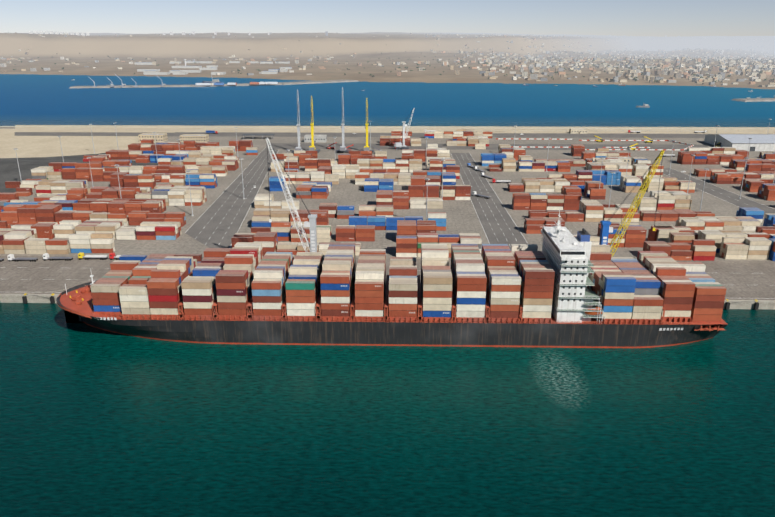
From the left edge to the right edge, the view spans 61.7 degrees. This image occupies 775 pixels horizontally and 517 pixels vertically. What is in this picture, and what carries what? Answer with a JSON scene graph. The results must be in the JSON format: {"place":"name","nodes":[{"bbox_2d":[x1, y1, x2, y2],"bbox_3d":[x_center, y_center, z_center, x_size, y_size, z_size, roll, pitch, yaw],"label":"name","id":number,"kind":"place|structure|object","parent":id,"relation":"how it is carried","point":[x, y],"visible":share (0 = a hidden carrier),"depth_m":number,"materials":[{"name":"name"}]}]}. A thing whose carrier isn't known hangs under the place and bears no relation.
{"place":"outdoors","nodes":[
{"label":"outdoors","id":0,"kind":"place"},
{"bbox_2d":[0,129,14,157],"bbox_3d":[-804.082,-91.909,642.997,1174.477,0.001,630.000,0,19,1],"label":"sand","id":1,"kind":"structure","parent":0,"point":[6,143],"depth_m":784.06,"materials":[{"name":"beige sand"}]},
{"bbox_2d":[0,153,105,192],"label":"road","id":2,"kind":"structure","parent":0,"point":[3,189],"depth_m":683.36,"materials":[{"name":"grey asphalt"}]},
{"bbox_2d":[0,74,774,516],"bbox_3d":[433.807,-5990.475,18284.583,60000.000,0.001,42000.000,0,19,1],"label":"sea water","id":3,"kind":"structure","parent":0,"point":[94,422],"depth_m":227.06,"materials":[{"name":"teal liquid"}]},
{"bbox_2d":[202,79,221,82],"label":"boat","id":4,"kind":"object","parent":3,"relation":"on","point":[215,81],"visible":0.83,"depth_m":1937.93,"materials":[{"name":"paint"}]},
{"bbox_2d":[26,209,748,347],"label":"container ship","id":5,"kind":"object","parent":3,"relation":"on","point":[576,320],"visible":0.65,"depth_m":269.56,"materials":[{"name":"paint"}]},
{"bbox_2d":[90,242,725,320],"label":"shipping containers","id":6,"kind":"object","parent":5,"relation":"on","point":[504,279],"visible":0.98,"depth_m":268.58,"materials":[{"name":"metal"}]},
{"bbox_2d":[70,80,774,101],"bbox_3d":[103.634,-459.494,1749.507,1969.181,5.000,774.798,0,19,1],"label":"shore piers","id":7,"kind":"structure","parent":3,"relation":"in","point":[338,81],"depth_m":1820.90,"materials":[{"name":"concrete"}]},
{"bbox_2d":[90,74,277,86],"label":"distant port","id":8,"kind":"object","parent":7,"relation":"on","point":[228,83],"visible":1,"depth_m":1835.97,"materials":[{"name":"white metal"}]},
{"bbox_2d":[636,104,649,107],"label":"boat","id":9,"kind":"object","parent":3,"relation":"on","point":[645,106],"visible":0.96,"depth_m":1252.53,"materials":[{"name":"paint"}]},
{"bbox_2d":[0,32,774,88],"bbox_3d":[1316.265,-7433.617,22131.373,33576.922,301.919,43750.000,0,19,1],"label":"shore terrain","id":10,"kind":"structure","parent":0,"point":[180,47],"depth_m":4457.23,"materials":[{"name":"beige sand"}]},
{"bbox_2d":[0,31,774,86],"bbox_3d":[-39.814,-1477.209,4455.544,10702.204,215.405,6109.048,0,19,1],"label":"shore town","id":11,"kind":"object","parent":10,"relation":"on","point":[702,68],"visible":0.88,"depth_m":2929.51},
{"bbox_2d":[8,32,774,82],"bbox_3d":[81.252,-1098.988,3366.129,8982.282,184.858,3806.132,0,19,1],"label":"shore trees","id":12,"kind":"object","parent":10,"relation":"on","point":[506,67],"visible":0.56,"depth_m":2784.01,"materials":[{"name":"green plant"}]},
{"bbox_2d":[0,127,774,309],"bbox_3d":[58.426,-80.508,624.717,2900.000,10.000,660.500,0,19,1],"label":"terminal ground","id":13,"kind":"structure","parent":0,"point":[461,216],"depth_m":512.49,"materials":[{"name":"concrete"}]},
{"bbox_2d":[0,160,157,180],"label":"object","id":14,"kind":"object","parent":13,"relation":"on","point":[9,170],"visible":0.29,"depth_m":615.57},
{"bbox_2d":[13,132,174,157],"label":"reclaimed sand","id":15,"kind":"structure","parent":13,"relation":"on","point":[36,146],"depth_m":776.46,"materials":[{"name":"beige sand"}]},
{"bbox_2d":[0,139,257,253],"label":"shipping containers","id":16,"kind":"object","parent":13,"relation":"on","point":[75,210],"visible":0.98,"depth_m":485.76,"materials":[{"name":"metal"}]},
{"bbox_2d":[138,133,167,141],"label":"office","id":17,"kind":"structure","parent":13,"relation":"on","point":[160,137],"depth_m":795.03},
{"bbox_2d":[180,134,208,141],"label":"office","id":18,"kind":"structure","parent":13,"relation":"on","point":[198,137],"depth_m":794.97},
{"bbox_2d":[186,147,277,247],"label":"road","id":19,"kind":"structure","parent":13,"relation":"on","point":[216,211],"depth_m":475.75,"materials":[{"name":"grey asphalt"}]},
{"bbox_2d":[243,134,274,138],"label":"canopy shed","id":20,"kind":"structure","parent":13,"relation":"on","point":[257,134],"depth_m":821.85,"materials":[{"name":"grey metal"}]},
{"bbox_2d":[292,94,301,153],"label":"mobile harbor crane","id":21,"kind":"object","parent":13,"relation":"on","point":[298,135],"visible":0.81,"depth_m":707.70,"materials":[{"name":"paint"}]},
{"bbox_2d":[307,100,319,152],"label":"mobile harbor crane","id":22,"kind":"object","parent":13,"relation":"on","point":[312,147],"visible":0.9,"depth_m":715.65,"materials":[{"name":"paint"}]},
{"bbox_2d":[304,135,326,141],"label":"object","id":23,"kind":"object","parent":13,"relation":"on","point":[318,138],"visible":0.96,"depth_m":791.44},
{"bbox_2d":[336,88,349,152],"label":"mobile harbor crane","id":24,"kind":"object","parent":13,"relation":"on","point":[342,148],"visible":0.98,"depth_m":715.17,"materials":[{"name":"paint"}]},
{"bbox_2d":[231,149,481,257],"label":"shipping containers","id":25,"kind":"object","parent":13,"relation":"on","point":[379,174],"visible":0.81,"depth_m":476.69,"materials":[{"name":"metal"}]},
{"bbox_2d":[14,132,708,137],"bbox_3d":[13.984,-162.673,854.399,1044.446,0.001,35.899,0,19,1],"label":"road","id":26,"kind":"structure","parent":13,"relation":"on","point":[372,135],"depth_m":859.83,"materials":[{"name":"grey asphalt"}]},
{"bbox_2d":[206,130,217,133],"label":"truck","id":27,"kind":"object","parent":26,"relation":"on","point":[210,131],"visible":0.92,"depth_m":864.65,"materials":[{"name":"paint"}]},
{"bbox_2d":[360,98,373,153],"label":"mobile harbor crane","id":28,"kind":"object","parent":13,"relation":"on","point":[366,148],"visible":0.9,"depth_m":714.13,"materials":[{"name":"paint"}]},
{"bbox_2d":[0,126,774,132],"bbox_3d":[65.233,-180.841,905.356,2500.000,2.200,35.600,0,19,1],"label":"sea wall fence","id":29,"kind":"object","parent":13,"relation":"on","point":[395,127],"visible":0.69,"depth_m":920.09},
{"bbox_2d":[0,293,774,309],"bbox_3d":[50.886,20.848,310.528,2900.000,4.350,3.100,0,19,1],"label":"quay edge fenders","id":30,"kind":"object","parent":13,"relation":"on","point":[52,296],"visible":0.12,"depth_m":314.04,"materials":[{"name":"black rubber"}]},
{"bbox_2d":[0,150,774,298],"bbox_3d":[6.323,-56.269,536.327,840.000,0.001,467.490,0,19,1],"label":"road markings","id":31,"kind":"object","parent":13,"relation":"on","point":[420,282],"visible":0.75,"depth_m":472.80,"materials":[{"name":"white paint"}]},
{"bbox_2d":[13,119,774,219],"bbox_3d":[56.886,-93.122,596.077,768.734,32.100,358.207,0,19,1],"label":"light poles","id":32,"kind":"object","parent":13,"relation":"on","point":[612,172],"visible":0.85,"depth_m":516.87,"materials":[{"name":"metal"}]},
{"bbox_2d":[394,108,413,149],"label":"mobile harbor crane","id":33,"kind":"object","parent":13,"relation":"on","point":[398,145],"visible":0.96,"depth_m":738.51,"materials":[{"name":"paint"}]},
{"bbox_2d":[380,129,492,148],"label":"shipping containers","id":34,"kind":"object","parent":13,"relation":"on","point":[469,137],"visible":0.92,"depth_m":782.88,"materials":[{"name":"paint"}]},
{"bbox_2d":[427,148,446,155],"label":"yard office","id":35,"kind":"structure","parent":13,"relation":"on","point":[438,149],"depth_m":703.97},
{"bbox_2d":[426,157,450,165],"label":"yard office","id":36,"kind":"structure","parent":13,"relation":"on","point":[428,159],"depth_m":645.49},
{"bbox_2d":[481,172,492,178],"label":"truck","id":37,"kind":"object","parent":13,"relation":"on","point":[482,174],"visible":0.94,"depth_m":588.84,"materials":[{"name":"paint"}]},
{"bbox_2d":[492,179,510,182],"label":"truck","id":38,"kind":"object","parent":13,"relation":"on","point":[500,181],"visible":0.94,"depth_m":563.32,"materials":[{"name":"paint"}]},
{"bbox_2d":[569,129,587,133],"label":"building","id":39,"kind":"structure","parent":13,"relation":"on","point":[577,131],"depth_m":866.86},
{"bbox_2d":[606,156,631,164],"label":"yard office","id":40,"kind":"structure","parent":13,"relation":"on","point":[626,159],"depth_m":642.57,"materials":[{"name":"white metal"}]},
{"bbox_2d":[480,144,774,247],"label":"shipping containers","id":41,"kind":"object","parent":13,"relation":"on","point":[674,200],"visible":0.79,"depth_m":473.45,"materials":[{"name":"metal"}]},
{"bbox_2d":[660,154,674,156],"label":"truck","id":42,"kind":"object","parent":13,"relation":"on","point":[666,155],"visible":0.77,"depth_m":693.08,"materials":[{"name":"paint"}]},
{"bbox_2d":[643,224,774,260],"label":"shipping containers","id":43,"kind":"object","parent":13,"relation":"on","point":[757,244],"visible":0.85,"depth_m":366.12,"materials":[{"name":"metal"}]},
{"bbox_2d":[663,168,774,217],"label":"diagonal road","id":44,"kind":"structure","parent":13,"relation":"on","point":[718,192],"depth_m":525.83,"materials":[{"name":"grey asphalt"}]},
{"bbox_2d":[677,147,774,200],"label":"shipping containers","id":45,"kind":"object","parent":13,"relation":"on","point":[758,174],"visible":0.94,"depth_m":594.54,"materials":[{"name":"paint"}]},
{"bbox_2d":[704,134,774,150],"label":"warehouse","id":46,"kind":"structure","parent":13,"relation":"on","point":[762,142],"depth_m":739.09,"materials":[{"name":"white metal"}]},
{"bbox_2d":[0,256,774,299],"bbox_3d":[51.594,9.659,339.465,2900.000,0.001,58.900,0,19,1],"label":"apron paving","id":47,"kind":"structure","parent":0,"point":[745,280],"depth_m":343.03,"materials":[{"name":"concrete"}]},
{"bbox_2d":[7,254,37,261],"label":"truck","id":48,"kind":"object","parent":47,"relation":"on","point":[11,257],"visible":1,"depth_m":362.89,"materials":[{"name":"paint"}]},
{"bbox_2d":[43,253,72,260],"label":"truck","id":49,"kind":"object","parent":47,"relation":"on","point":[45,256],"visible":1,"depth_m":364.21,"materials":[{"name":"paint"}]},
{"bbox_2d":[78,252,107,259],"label":"truck","id":50,"kind":"object","parent":47,"relation":"on","point":[88,257],"visible":1,"depth_m":365.57,"materials":[{"name":"paint"}]},
{"bbox_2d":[109,253,120,259],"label":"truck","id":51,"kind":"object","parent":47,"relation":"on","point":[111,255],"visible":0.4,"depth_m":365.25,"materials":[{"name":"paint"}]},
{"bbox_2d":[266,138,316,251],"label":"mobile harbor crane","id":52,"kind":"object","parent":47,"relation":"on","point":[311,223],"visible":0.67,"depth_m":321.75,"materials":[{"name":"paint"}]},
{"bbox_2d":[599,150,663,255],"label":"mobile harbor crane","id":53,"kind":"object","parent":47,"relation":"on","point":[606,229],"visible":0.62,"depth_m":313.47,"materials":[{"name":"paint"}]},
{"bbox_2d":[0,0,774,36],"label":"sky","id":54,"kind":"structure","parent":0,"point":[659,18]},
{"bbox_2d":[15,125,774,133],"bbox_3d":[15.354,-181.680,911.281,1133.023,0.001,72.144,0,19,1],"label":"sand strip","id":55,"kind":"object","parent":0,"point":[164,128],"visible":0.67,"depth_m":908.93,"materials":[{"name":"beige sand"}]},
{"bbox_2d":[267,143,706,149],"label":"road","id":56,"kind":"structure","parent":0,"point":[378,146],"depth_m":761.42,"materials":[{"name":"grey asphalt"}]},
{"bbox_2d":[496,138,693,149],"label":"barrier rows","id":57,"kind":"object","parent":56,"relation":"on","point":[604,147],"visible":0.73,"depth_m":754.54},
{"bbox_2d":[451,153,527,249],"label":"road","id":58,"kind":"structure","parent":0,"point":[472,179],"depth_m":478.58,"materials":[{"name":"grey asphalt"}]},
{"bbox_2d":[472,191,489,198],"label":"truck","id":59,"kind":"object","parent":58,"relation":"on","point":[477,195],"visible":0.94,"depth_m":514.39,"materials":[{"name":"paint"}]}
]}

